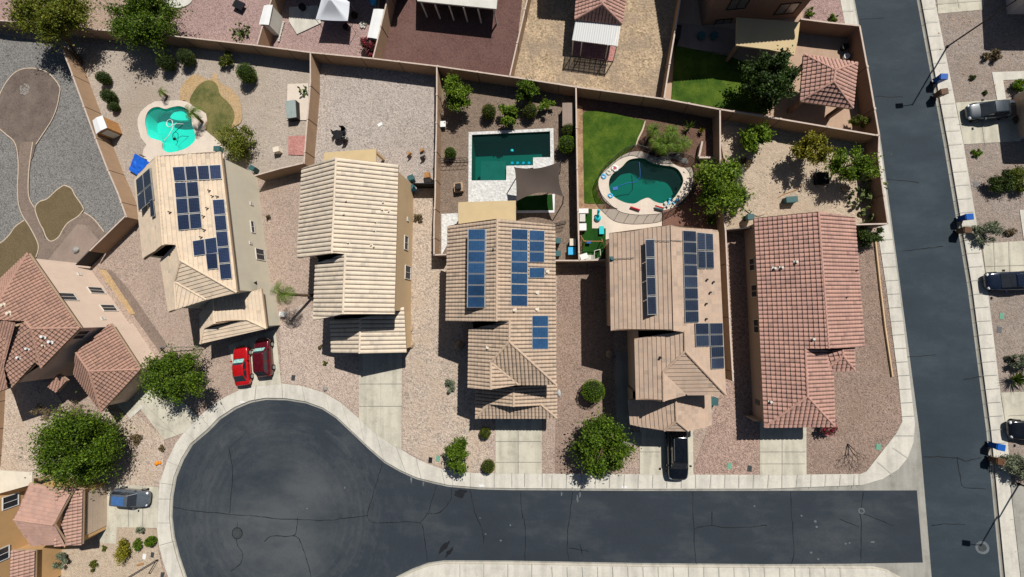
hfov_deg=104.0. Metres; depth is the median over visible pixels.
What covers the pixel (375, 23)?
shed
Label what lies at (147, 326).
dirt strip
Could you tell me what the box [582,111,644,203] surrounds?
lawn
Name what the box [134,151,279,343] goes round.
house
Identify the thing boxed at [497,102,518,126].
tree
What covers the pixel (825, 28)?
block wall
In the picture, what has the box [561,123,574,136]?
shrub
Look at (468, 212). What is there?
patio cover
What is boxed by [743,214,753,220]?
trash cart
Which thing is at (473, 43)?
red gravel backyard
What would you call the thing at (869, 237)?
tree
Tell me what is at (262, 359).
parked car
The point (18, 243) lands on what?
weedy bed
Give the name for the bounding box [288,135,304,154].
brick patch
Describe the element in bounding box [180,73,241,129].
orange soil
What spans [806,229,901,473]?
side gravel
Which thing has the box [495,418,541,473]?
driveway
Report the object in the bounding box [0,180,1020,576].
front gravel yard
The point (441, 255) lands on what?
block wall
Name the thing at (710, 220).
yucca
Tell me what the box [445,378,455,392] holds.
shrub
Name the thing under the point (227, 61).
shrub
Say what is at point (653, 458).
driveway
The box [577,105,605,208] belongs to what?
brick edge strip
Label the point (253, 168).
trash cart
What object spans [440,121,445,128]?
patio chair
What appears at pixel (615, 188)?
pool hose
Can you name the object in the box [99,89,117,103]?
shrub
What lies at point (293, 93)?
spa slab
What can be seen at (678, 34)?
grill
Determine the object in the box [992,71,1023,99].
walkway
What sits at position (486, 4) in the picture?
patio cover
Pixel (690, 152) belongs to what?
pool ledge bed
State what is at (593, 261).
block wall
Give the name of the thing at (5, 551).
window
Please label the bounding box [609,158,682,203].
kidney pool
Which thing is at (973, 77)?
shrub
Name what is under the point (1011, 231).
shrub
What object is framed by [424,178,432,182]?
planter
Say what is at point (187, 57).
shrub
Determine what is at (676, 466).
parked car
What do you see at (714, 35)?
pot
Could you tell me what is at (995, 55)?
shrub
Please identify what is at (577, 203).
block wall
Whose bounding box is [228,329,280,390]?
driveway
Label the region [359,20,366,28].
garden clutter
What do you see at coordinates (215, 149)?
grill
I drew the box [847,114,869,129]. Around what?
tree
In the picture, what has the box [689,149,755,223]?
tree
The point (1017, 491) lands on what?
apron
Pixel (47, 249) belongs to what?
dirt path
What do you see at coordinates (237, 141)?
tree
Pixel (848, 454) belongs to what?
bare sapling
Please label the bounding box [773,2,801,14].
window
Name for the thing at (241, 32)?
agave
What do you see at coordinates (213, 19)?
mauve gravel backyard
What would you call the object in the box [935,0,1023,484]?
front gravel
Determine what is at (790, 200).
box
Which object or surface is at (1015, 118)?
shrub
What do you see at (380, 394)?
driveway
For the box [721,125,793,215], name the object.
sand patch
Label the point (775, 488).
kerb
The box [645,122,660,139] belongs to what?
palm
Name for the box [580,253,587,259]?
box
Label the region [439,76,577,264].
taupe gravel backyard
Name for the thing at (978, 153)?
shrub
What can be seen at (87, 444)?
tree
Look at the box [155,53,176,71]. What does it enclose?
shrub
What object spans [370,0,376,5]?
pot
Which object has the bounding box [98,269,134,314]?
weedy strip
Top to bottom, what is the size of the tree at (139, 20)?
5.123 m
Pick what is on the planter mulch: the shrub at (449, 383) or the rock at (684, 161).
the rock at (684, 161)
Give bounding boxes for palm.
[158,87,167,97]
[185,105,203,123]
[270,280,313,306]
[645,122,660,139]
[648,134,664,150]
[653,132,676,154]
[661,123,681,141]
[673,134,692,152]
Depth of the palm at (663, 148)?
43.02 m
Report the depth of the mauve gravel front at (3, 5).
54.66 m
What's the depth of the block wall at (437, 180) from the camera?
45.79 m
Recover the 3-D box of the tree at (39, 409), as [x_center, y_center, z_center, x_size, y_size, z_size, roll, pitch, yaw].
[-54.897,14.927,48.670,7.348,2.647,2.900,0,86,6]
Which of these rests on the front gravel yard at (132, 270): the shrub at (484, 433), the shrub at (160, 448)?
the shrub at (160, 448)
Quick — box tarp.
[129,154,148,174]
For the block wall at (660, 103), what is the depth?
45.78 m
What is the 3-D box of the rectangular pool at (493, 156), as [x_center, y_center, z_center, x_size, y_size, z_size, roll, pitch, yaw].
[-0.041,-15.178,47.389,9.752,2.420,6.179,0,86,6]
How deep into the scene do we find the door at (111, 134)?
50.76 m
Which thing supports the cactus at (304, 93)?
on the backyard dirt at (138, 80)
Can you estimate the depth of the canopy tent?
47.19 m
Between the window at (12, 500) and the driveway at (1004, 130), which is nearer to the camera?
the driveway at (1004, 130)
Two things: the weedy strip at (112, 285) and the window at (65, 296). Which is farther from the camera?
the weedy strip at (112, 285)
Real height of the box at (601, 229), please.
0.445 m
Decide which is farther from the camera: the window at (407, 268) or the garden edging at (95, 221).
the garden edging at (95, 221)
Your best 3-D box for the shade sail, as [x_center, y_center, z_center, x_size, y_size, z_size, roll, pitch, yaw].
[2.998,-11.366,44.032,5.098,3.400,3.741,-4,86,5]
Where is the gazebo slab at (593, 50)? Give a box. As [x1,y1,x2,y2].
[573,41,615,60]
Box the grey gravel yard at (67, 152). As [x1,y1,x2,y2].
[0,34,124,258]
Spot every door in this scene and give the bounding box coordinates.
[86,485,106,534]
[102,130,119,137]
[113,373,145,400]
[265,26,276,34]
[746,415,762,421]
[1013,92,1023,136]
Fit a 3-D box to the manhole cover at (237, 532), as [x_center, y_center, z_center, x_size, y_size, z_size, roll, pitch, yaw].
[-32.158,28.647,46.809,1.360,0.008,1.360,0,86,6]
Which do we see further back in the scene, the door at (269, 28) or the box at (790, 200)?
the door at (269, 28)
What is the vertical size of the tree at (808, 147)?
3.809 m
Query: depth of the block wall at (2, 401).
50.46 m
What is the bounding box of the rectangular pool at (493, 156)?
[471,131,551,180]
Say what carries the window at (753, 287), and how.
in the house at (805, 322)
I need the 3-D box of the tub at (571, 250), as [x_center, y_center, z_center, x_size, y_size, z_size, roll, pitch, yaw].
[6.665,-4.135,44.539,0.832,0.745,0.832,0,86,6]
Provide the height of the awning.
2.880 m
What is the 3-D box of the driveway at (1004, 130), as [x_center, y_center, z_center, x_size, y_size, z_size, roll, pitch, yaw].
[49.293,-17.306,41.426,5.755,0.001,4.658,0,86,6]
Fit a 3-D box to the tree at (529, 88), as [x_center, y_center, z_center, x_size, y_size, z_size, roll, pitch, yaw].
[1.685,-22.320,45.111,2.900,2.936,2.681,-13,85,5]
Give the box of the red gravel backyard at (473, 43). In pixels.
[379,0,521,75]
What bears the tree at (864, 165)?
on the pale dirt backyard at (831, 196)
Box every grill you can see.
[213,146,223,152]
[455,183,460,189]
[674,25,681,44]
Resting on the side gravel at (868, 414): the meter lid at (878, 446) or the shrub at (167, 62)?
the meter lid at (878, 446)
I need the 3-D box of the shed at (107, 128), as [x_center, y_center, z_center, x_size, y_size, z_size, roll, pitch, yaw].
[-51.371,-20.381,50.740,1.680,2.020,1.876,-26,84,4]
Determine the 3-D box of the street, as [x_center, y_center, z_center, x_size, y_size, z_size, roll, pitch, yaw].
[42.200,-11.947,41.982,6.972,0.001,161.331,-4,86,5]
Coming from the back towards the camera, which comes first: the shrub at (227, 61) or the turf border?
the shrub at (227, 61)
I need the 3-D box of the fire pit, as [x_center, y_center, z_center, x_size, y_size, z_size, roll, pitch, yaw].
[-6.147,-11.686,46.354,1.040,0.645,1.040,-6,86,5]
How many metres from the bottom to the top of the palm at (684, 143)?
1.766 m
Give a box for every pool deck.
[138,100,223,161]
[441,128,553,253]
[592,209,661,238]
[598,151,692,210]
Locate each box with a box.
[272,146,282,154]
[570,238,575,246]
[579,208,587,214]
[579,213,584,222]
[579,223,585,230]
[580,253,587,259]
[599,226,603,233]
[782,196,797,203]
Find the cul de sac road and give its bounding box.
[173,18,981,576]
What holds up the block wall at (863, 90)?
on the ground at (102, 16)
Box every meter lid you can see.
[876,444,880,449]
[997,327,1001,332]
[999,313,1003,318]
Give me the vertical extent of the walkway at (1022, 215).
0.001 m
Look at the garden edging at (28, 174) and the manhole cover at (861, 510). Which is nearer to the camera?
the manhole cover at (861, 510)
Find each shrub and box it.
[51,552,68,569]
[88,560,96,571]
[95,71,111,84]
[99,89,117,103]
[108,102,120,111]
[113,537,130,565]
[129,433,142,445]
[131,538,141,552]
[135,527,144,533]
[144,536,156,546]
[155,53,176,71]
[158,444,164,451]
[176,48,196,66]
[218,48,235,67]
[235,62,256,83]
[358,35,376,57]
[413,214,422,220]
[444,147,456,159]
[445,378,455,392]
[479,427,490,438]
[481,103,495,119]
[481,459,494,473]
[522,103,537,118]
[557,135,575,154]
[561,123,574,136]
[581,379,604,402]
[736,157,750,171]
[805,6,814,16]
[821,417,838,436]
[828,13,838,21]
[969,74,976,79]
[970,148,982,157]
[970,219,1007,244]
[982,49,1002,62]
[983,168,1017,193]
[997,452,1023,482]
[1003,227,1017,236]
[1003,351,1023,369]
[1007,163,1023,195]
[1012,77,1023,91]
[1012,115,1019,123]
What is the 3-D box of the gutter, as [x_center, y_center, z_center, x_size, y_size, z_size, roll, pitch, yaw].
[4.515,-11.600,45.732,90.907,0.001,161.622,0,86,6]
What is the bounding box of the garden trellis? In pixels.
[129,559,156,576]
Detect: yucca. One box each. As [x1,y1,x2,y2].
[704,214,716,226]
[1006,370,1023,390]
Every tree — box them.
[0,0,105,63]
[19,391,134,497]
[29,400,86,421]
[101,0,193,58]
[136,341,211,408]
[213,115,256,164]
[442,70,477,111]
[443,432,470,475]
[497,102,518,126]
[516,77,539,101]
[537,95,555,110]
[565,406,642,480]
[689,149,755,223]
[730,167,750,211]
[736,45,803,115]
[736,120,776,153]
[780,129,842,166]
[821,144,891,185]
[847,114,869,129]
[856,226,885,248]
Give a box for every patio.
[289,5,320,33]
[663,131,716,229]
[677,23,735,54]
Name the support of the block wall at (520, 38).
on the ground at (102, 16)
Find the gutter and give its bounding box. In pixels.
[171,0,1001,576]
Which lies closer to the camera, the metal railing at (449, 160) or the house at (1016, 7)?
the house at (1016, 7)
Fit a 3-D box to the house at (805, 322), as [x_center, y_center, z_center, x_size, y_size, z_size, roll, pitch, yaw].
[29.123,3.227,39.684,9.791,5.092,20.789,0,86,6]
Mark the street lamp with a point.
(947, 46)
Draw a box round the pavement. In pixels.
[142,0,1021,576]
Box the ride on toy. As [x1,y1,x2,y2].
[594,209,600,220]
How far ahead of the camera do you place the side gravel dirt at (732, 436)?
42.16 m
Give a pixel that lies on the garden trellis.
(145, 566)
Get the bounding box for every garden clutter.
[278,21,284,41]
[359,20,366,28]
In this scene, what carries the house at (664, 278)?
on the ground at (102, 16)
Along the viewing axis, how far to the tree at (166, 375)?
44.31 m
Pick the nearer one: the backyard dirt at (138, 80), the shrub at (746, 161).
the shrub at (746, 161)
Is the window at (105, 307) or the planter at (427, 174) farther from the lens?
the window at (105, 307)
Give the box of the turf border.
[516,194,554,212]
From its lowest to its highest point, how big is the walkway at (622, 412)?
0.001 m
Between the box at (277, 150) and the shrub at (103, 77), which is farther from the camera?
the shrub at (103, 77)
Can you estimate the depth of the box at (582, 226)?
44.33 m
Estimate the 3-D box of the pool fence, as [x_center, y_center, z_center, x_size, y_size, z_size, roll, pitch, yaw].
[14.812,-11.797,43.971,10.820,1.230,7.838,0,86,6]
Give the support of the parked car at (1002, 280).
on the driveway at (1005, 253)
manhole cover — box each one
[232,527,242,538]
[858,508,864,513]
[975,541,988,553]
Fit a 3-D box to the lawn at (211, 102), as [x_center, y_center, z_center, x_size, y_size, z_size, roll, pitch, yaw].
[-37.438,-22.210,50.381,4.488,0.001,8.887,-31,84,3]
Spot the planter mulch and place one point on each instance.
(652, 115)
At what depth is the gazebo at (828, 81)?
40.03 m
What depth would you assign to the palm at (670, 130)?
43.03 m
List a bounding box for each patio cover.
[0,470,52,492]
[323,149,384,161]
[417,0,496,24]
[458,201,516,223]
[725,17,799,61]
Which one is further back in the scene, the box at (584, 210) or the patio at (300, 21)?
the patio at (300, 21)
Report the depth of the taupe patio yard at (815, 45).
43.63 m
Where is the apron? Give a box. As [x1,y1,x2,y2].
[1011,484,1023,576]
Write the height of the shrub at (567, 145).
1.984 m
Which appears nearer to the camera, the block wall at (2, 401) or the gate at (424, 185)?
the gate at (424, 185)
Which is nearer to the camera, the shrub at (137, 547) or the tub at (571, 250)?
the tub at (571, 250)
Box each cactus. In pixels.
[229,22,249,41]
[297,85,307,96]
[846,187,873,210]
[858,210,873,223]
[861,176,888,196]
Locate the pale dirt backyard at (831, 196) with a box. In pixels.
[721,120,876,232]
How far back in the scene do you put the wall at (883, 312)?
41.18 m
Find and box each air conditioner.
[279,311,287,316]
[711,396,717,405]
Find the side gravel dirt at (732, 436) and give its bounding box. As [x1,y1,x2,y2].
[693,233,759,474]
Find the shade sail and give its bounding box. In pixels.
[514,161,563,203]
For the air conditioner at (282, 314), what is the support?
on the gravel yard at (304, 335)
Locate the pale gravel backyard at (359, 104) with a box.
[308,63,435,183]
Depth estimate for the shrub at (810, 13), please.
43.62 m
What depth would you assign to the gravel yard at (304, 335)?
47.14 m
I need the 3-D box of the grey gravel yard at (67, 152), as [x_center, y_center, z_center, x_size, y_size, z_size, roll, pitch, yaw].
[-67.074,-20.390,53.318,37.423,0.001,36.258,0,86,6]
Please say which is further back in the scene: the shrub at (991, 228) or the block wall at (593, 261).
the block wall at (593, 261)
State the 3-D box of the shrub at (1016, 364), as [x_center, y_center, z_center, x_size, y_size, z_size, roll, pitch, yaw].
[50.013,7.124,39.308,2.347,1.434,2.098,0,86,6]
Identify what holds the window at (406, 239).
in the house at (357, 215)
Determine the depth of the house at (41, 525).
45.67 m
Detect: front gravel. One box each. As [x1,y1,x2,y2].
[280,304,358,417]
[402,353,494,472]
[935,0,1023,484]
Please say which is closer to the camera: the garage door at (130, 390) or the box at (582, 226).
the box at (582, 226)
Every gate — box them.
[75,251,104,266]
[412,183,434,187]
[726,227,751,232]
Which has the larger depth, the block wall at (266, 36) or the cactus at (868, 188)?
the block wall at (266, 36)
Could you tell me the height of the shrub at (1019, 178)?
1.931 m
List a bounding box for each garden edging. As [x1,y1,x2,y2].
[0,68,59,255]
[28,142,33,206]
[35,185,83,241]
[84,212,103,231]
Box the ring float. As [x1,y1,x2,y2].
[611,165,618,171]
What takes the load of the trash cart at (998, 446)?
on the pavement
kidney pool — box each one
[145,106,194,151]
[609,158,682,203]
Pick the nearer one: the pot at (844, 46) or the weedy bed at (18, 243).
the pot at (844, 46)
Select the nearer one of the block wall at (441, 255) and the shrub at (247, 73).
the block wall at (441, 255)
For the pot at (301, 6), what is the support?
on the mauve gravel backyard at (213, 19)
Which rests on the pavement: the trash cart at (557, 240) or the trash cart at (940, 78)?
the trash cart at (940, 78)
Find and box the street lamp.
[946,0,1016,47]
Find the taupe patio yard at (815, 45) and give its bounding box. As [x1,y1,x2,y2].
[665,0,861,131]
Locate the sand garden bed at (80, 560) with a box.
[59,527,162,576]
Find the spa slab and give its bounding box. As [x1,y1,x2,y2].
[287,83,307,119]
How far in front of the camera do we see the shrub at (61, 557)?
47.84 m
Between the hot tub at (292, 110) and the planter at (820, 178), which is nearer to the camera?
the planter at (820, 178)
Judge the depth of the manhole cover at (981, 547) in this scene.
39.19 m
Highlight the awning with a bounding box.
[572,20,620,60]
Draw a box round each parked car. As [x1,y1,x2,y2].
[109,486,150,509]
[230,346,253,385]
[251,337,275,376]
[665,431,691,479]
[964,99,1016,122]
[983,269,1023,291]
[1006,419,1023,439]
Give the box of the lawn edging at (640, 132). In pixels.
[636,121,645,144]
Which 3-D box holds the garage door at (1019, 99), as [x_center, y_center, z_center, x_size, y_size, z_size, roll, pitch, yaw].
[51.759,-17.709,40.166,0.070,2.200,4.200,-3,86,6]
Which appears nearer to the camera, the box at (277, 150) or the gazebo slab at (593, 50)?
the gazebo slab at (593, 50)
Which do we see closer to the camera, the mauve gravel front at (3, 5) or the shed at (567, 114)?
the shed at (567, 114)
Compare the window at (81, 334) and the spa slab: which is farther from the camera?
the spa slab
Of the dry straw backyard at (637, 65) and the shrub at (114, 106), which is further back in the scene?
the shrub at (114, 106)
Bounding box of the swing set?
[581,236,604,248]
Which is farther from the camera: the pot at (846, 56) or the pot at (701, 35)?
the pot at (701, 35)
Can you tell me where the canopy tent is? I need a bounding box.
[315,0,357,32]
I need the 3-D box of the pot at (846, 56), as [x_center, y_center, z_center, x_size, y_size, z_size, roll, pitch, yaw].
[35.907,-24.905,43.068,0.600,0.500,0.600,0,86,6]
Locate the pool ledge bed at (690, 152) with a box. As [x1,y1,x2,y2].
[671,148,694,167]
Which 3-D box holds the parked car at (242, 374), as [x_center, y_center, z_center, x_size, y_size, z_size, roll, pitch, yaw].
[-31.951,9.128,47.227,2.280,1.381,4.600,-8,86,5]
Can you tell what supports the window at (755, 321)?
in the house at (805, 322)
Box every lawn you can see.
[190,80,234,144]
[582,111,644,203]
[672,45,766,113]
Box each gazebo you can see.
[574,0,625,24]
[787,54,857,118]
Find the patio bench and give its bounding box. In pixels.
[232,0,244,10]
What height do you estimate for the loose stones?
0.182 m
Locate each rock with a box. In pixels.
[72,246,79,253]
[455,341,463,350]
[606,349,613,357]
[682,158,687,163]
[842,184,850,191]
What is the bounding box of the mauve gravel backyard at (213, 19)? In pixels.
[167,0,379,56]
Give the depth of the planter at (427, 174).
46.52 m
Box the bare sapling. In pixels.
[835,444,867,469]
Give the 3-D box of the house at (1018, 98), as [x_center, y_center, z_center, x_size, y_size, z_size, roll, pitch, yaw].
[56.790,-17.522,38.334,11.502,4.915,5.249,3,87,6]
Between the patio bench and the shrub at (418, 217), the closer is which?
the shrub at (418, 217)
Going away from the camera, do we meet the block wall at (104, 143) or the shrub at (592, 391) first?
the shrub at (592, 391)
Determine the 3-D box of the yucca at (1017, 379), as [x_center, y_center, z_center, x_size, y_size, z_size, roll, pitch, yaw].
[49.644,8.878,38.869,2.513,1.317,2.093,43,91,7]
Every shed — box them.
[92,116,121,139]
[259,5,282,35]
[367,9,383,44]
[562,103,573,126]
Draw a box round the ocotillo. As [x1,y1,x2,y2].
[682,119,695,131]
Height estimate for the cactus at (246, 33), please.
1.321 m
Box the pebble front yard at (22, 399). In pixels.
[0,381,103,483]
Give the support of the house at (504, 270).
on the ground at (102, 16)
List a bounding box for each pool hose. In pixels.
[164,119,178,140]
[612,162,639,190]
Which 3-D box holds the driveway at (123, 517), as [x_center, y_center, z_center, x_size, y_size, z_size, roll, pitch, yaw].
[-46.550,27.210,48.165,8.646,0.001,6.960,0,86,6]
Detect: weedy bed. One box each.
[0,220,38,276]
[35,186,82,240]
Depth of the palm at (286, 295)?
43.47 m
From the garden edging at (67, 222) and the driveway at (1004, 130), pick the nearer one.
the driveway at (1004, 130)
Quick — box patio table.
[334,130,343,139]
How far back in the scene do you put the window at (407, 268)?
45.21 m
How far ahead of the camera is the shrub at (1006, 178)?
40.13 m
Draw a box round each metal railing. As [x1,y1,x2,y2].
[438,158,468,162]
[574,56,607,64]
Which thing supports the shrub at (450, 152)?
on the taupe gravel backyard at (461, 124)
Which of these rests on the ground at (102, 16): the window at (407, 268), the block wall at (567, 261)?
the block wall at (567, 261)
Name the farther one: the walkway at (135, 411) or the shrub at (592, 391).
the walkway at (135, 411)
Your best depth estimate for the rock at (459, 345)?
45.12 m
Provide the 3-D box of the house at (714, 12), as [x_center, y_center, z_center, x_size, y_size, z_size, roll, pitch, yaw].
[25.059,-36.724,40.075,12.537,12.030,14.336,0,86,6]
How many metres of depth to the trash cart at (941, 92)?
41.30 m
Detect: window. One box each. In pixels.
[0,545,9,561]
[2,492,18,510]
[58,292,78,300]
[71,330,90,339]
[87,286,105,293]
[99,304,118,310]
[250,220,255,232]
[255,248,265,260]
[404,235,408,250]
[405,265,410,279]
[714,18,732,24]
[726,0,749,9]
[749,257,754,271]
[751,284,756,297]
[753,319,757,332]
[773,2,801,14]
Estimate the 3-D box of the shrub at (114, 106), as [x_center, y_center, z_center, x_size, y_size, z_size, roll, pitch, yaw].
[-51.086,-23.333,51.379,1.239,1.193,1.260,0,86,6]
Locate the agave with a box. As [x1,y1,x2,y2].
[235,26,244,37]
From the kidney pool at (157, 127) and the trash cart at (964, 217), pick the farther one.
the kidney pool at (157, 127)
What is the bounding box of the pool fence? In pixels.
[596,145,698,216]
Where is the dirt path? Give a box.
[18,142,105,262]
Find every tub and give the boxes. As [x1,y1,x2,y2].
[286,100,300,121]
[568,247,575,254]
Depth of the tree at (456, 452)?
42.73 m
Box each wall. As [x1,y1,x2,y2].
[0,20,878,143]
[0,390,5,465]
[60,45,137,219]
[89,216,138,253]
[254,162,306,180]
[257,0,285,45]
[303,53,319,165]
[372,0,396,58]
[433,67,441,257]
[434,254,446,257]
[509,0,530,75]
[555,260,578,262]
[575,87,579,259]
[578,259,605,262]
[660,0,680,98]
[696,141,714,159]
[712,109,733,380]
[798,18,859,37]
[846,25,888,223]
[855,223,887,228]
[874,242,893,376]
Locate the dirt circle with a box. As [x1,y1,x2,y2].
[0,69,59,159]
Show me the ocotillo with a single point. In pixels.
(688, 126)
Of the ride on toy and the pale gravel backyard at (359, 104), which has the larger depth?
the pale gravel backyard at (359, 104)
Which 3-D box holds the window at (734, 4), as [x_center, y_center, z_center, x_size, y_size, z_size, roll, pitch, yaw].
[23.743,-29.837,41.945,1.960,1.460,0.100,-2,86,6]
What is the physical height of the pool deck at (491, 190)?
0.001 m
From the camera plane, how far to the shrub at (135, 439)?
48.19 m
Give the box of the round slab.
[166,0,192,7]
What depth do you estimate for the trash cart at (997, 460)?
38.59 m
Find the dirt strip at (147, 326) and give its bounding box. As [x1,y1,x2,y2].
[99,268,166,351]
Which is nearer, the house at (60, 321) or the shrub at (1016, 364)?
the shrub at (1016, 364)
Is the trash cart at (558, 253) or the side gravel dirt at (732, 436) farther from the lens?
the trash cart at (558, 253)
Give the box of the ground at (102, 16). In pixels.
[0,0,1003,576]
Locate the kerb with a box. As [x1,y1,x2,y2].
[169,0,1004,576]
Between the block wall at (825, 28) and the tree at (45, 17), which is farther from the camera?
the tree at (45, 17)
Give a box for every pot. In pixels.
[298,3,305,10]
[343,23,349,30]
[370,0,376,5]
[697,31,705,39]
[710,31,718,39]
[840,43,848,50]
[842,53,849,59]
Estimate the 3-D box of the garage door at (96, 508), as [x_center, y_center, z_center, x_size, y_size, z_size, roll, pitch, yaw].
[-49.195,26.163,47.453,0.070,2.200,4.800,-3,86,5]
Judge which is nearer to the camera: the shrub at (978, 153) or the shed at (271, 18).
the shrub at (978, 153)
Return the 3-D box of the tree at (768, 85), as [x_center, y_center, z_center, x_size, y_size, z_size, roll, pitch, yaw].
[26.052,-21.262,41.337,6.093,5.467,6.448,0,86,6]
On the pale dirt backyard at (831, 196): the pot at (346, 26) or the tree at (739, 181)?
the tree at (739, 181)
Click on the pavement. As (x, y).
(892, 456)
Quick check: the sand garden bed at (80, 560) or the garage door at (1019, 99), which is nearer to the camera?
the garage door at (1019, 99)
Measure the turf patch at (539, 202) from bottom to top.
0.001 m
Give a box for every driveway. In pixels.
[97,484,158,543]
[116,384,198,439]
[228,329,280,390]
[359,353,401,448]
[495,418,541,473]
[640,427,692,474]
[760,422,806,474]
[937,0,984,13]
[956,100,1020,143]
[983,241,1023,290]
[1001,392,1023,439]
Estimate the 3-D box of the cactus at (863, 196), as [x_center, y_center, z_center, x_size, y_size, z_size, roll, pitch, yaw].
[36.446,-9.330,41.507,2.396,1.516,2.397,42,91,7]
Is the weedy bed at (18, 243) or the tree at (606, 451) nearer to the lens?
the tree at (606, 451)
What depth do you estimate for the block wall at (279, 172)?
47.73 m
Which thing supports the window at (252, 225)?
in the house at (201, 230)
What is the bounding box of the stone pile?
[20,84,29,94]
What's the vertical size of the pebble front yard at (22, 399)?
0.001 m
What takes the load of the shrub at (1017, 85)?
on the front gravel at (1003, 208)
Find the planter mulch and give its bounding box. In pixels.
[578,97,725,259]
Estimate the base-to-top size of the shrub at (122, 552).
1.678 m
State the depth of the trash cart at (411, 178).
46.30 m
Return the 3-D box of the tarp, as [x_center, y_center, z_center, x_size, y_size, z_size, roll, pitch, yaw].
[-47.368,-15.576,50.709,2.589,0.124,2.221,31,90,7]
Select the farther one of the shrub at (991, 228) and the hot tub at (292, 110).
the hot tub at (292, 110)
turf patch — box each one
[517,195,552,209]
[582,209,605,259]
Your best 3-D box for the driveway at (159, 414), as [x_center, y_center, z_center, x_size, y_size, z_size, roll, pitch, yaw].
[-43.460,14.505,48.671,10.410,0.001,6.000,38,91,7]
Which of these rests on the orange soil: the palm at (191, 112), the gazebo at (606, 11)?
the palm at (191, 112)
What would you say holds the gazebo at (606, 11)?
on the dry straw backyard at (637, 65)
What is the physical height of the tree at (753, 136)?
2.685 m
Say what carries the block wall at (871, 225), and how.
on the ground at (102, 16)
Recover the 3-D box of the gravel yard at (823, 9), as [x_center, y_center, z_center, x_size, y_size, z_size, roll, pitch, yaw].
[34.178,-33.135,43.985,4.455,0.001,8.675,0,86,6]
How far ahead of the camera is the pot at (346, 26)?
48.94 m
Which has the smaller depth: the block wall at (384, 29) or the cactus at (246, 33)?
the block wall at (384, 29)
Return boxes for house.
[0,252,155,411]
[0,480,106,576]
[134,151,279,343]
[297,157,413,353]
[445,219,560,418]
[606,225,726,431]
[698,0,810,24]
[744,211,864,427]
[1006,0,1023,13]
[1013,91,1023,138]
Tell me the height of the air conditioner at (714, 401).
0.845 m
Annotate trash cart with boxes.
[248,164,258,172]
[407,174,415,182]
[555,238,560,244]
[555,251,560,256]
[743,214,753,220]
[932,73,947,83]
[932,88,948,98]
[955,227,971,233]
[957,213,973,221]
[987,441,1005,451]
[987,455,1005,465]
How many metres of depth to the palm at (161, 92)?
50.31 m
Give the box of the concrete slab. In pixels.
[49,224,97,262]
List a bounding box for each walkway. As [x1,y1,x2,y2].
[128,405,142,417]
[616,352,641,444]
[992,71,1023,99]
[1020,210,1023,236]
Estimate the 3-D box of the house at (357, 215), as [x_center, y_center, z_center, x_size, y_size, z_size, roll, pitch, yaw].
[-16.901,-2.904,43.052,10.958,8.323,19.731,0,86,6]
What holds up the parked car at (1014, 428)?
on the driveway at (1013, 403)
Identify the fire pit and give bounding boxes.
[454,182,463,192]
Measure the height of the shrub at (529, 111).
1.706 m
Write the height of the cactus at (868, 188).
1.317 m
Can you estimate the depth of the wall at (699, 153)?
43.53 m
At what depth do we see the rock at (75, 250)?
50.90 m
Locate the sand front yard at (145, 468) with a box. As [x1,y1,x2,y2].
[102,411,163,486]
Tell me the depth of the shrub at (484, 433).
43.71 m
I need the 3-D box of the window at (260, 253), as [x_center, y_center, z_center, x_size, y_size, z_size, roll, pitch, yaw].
[-29.825,-4.033,47.385,0.100,1.460,1.410,-10,85,5]
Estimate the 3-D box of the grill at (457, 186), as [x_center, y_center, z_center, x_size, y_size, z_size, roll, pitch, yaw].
[-6.128,-11.677,46.175,0.645,0.995,0.624,-6,86,5]
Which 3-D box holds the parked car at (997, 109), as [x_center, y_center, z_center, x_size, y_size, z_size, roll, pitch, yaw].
[49.003,-18.285,40.856,4.305,1.441,2.160,-4,86,5]
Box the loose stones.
[9,16,1014,575]
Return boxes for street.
[855,0,999,576]
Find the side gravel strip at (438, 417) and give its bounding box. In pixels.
[404,188,493,472]
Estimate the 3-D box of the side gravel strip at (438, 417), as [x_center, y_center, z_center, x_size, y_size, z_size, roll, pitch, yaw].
[-7.250,4.256,45.752,10.582,0.001,32.264,0,86,6]
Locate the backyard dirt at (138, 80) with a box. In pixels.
[61,41,309,203]
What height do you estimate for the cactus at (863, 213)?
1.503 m
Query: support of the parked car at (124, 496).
on the driveway at (123, 517)
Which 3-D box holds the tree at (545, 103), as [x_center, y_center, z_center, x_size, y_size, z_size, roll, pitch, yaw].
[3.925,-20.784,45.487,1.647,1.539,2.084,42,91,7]
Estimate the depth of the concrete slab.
51.18 m
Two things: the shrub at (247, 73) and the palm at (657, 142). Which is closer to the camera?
the palm at (657, 142)
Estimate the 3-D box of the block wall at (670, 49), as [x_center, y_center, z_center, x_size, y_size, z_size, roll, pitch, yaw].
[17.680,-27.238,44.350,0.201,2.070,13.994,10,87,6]
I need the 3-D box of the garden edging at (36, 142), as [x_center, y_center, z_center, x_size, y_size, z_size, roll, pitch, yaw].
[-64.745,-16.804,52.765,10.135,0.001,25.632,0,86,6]
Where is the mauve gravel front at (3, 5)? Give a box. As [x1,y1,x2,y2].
[0,0,22,20]
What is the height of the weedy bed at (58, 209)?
0.001 m
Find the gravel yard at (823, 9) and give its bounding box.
[803,0,844,22]
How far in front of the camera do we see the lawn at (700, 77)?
44.48 m
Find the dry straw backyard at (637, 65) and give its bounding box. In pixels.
[514,0,675,96]
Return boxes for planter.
[424,172,430,177]
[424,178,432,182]
[813,172,828,184]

